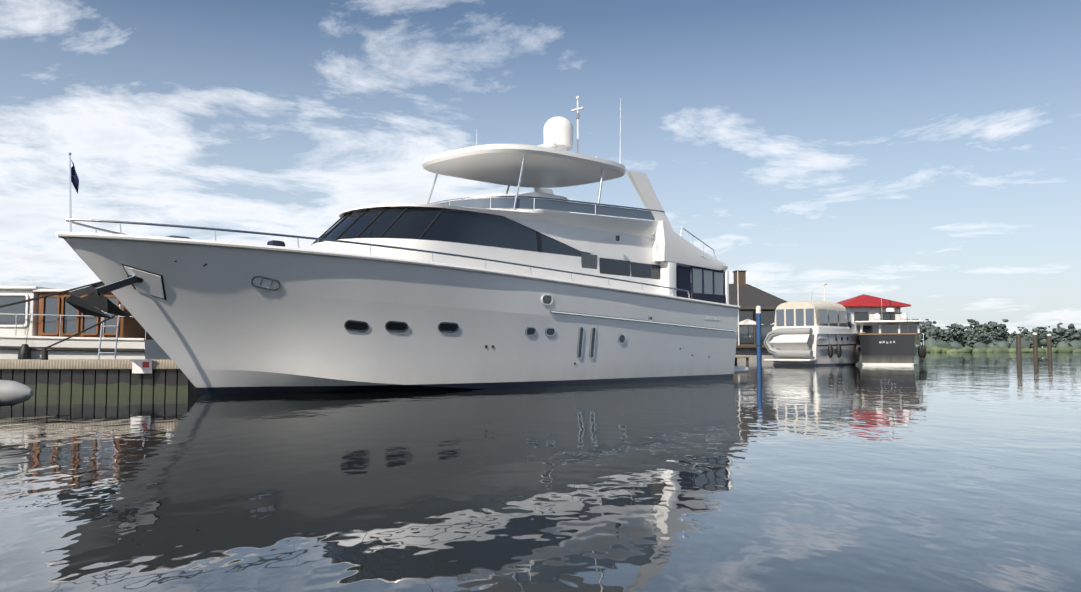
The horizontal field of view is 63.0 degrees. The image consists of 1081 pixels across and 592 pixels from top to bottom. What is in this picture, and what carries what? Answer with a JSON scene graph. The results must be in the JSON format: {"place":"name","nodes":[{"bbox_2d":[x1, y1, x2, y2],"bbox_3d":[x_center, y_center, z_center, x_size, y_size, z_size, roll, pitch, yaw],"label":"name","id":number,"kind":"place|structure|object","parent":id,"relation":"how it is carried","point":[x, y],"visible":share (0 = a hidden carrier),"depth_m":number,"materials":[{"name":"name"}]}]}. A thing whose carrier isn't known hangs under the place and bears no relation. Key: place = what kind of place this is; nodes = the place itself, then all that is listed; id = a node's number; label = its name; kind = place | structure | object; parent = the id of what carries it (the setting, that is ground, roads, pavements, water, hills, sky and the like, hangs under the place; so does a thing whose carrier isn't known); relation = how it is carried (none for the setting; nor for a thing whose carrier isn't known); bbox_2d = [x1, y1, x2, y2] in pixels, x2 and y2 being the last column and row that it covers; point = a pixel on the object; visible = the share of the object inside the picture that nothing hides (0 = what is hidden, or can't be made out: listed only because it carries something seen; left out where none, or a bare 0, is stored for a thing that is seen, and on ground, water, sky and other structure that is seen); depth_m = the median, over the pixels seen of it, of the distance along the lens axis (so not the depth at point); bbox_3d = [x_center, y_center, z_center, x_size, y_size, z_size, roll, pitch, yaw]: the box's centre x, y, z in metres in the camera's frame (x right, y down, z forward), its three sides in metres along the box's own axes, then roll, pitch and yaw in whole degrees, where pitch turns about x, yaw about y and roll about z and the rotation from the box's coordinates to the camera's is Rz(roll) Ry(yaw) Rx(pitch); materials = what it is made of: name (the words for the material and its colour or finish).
{"place":"outdoors","nodes":[
{"label":"outdoors","id":0,"kind":"place"},
{"bbox_2d":[0,353,1080,591],"bbox_3d":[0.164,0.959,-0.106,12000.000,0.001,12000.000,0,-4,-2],"label":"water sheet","id":1,"kind":"object","parent":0,"point":[946,473],"depth_m":6.25,"materials":[{"name":"blue liquid"}]},
{"bbox_2d":[0,380,33,406],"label":"fender","id":2,"kind":"object","parent":1,"relation":"on","point":[12,393],"visible":1,"depth_m":11.42,"materials":[{"name":"grey rubber"}]},
{"bbox_2d":[0,286,170,358],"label":"boat","id":3,"kind":"object","parent":1,"relation":"on","point":[28,329],"visible":0.38,"depth_m":24.11,"materials":[{"name":"white wood"}]},
{"bbox_2d":[0,301,199,394],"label":"quay","id":4,"kind":"structure","parent":1,"relation":"on","point":[44,375],"depth_m":19.02,"materials":[{"name":"wood"}]},
{"bbox_2d":[0,261,206,347],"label":"mooring lines","id":5,"kind":"object","parent":4,"relation":"attached to","point":[57,293],"visible":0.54,"depth_m":18.14,"materials":[{"name":"fabric"}]},
{"bbox_2d":[55,96,748,394],"bbox_3d":[-1.859,-1.685,24.730,5.730,9.711,21.437,-3,-5,44],"label":"yacht","id":6,"kind":"object","parent":1,"relation":"on","point":[540,286],"visible":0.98,"depth_m":21.31,"materials":[{"name":"white plastic"}]},
{"bbox_2d":[691,270,786,360],"bbox_3d":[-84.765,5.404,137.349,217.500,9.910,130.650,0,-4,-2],"label":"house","id":7,"kind":"structure","parent":1,"relation":"on","point":[748,299],"depth_m":82.44,"materials":[{"name":"concrete"}]},
{"bbox_2d":[763,283,864,365],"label":"white cruiser","id":8,"kind":"object","parent":1,"relation":"on","point":[814,333],"visible":0.85,"depth_m":54.59,"materials":[{"name":"beige plastic"}]},
{"bbox_2d":[854,296,925,365],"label":"boat","id":9,"kind":"object","parent":1,"relation":"on","point":[894,342],"visible":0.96,"depth_m":55.90,"materials":[{"name":"clear metal"}]},
{"bbox_2d":[735,280,1051,364],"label":"pier and posts","id":10,"kind":"structure","parent":1,"relation":"on","point":[863,307],"depth_m":76.45,"materials":[{"name":"brown wood"}]},
{"bbox_2d":[0,0,1080,347],"label":"sky","id":11,"kind":"structure","parent":0,"point":[926,153],"materials":[{"name":"blue"}]},
{"bbox_2d":[907,319,1080,352],"bbox_3d":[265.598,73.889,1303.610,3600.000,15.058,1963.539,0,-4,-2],"label":"bank","id":12,"kind":"structure","parent":0,"point":[990,337],"depth_m":332.33,"materials":[{"name":"green plant"}]}
]}

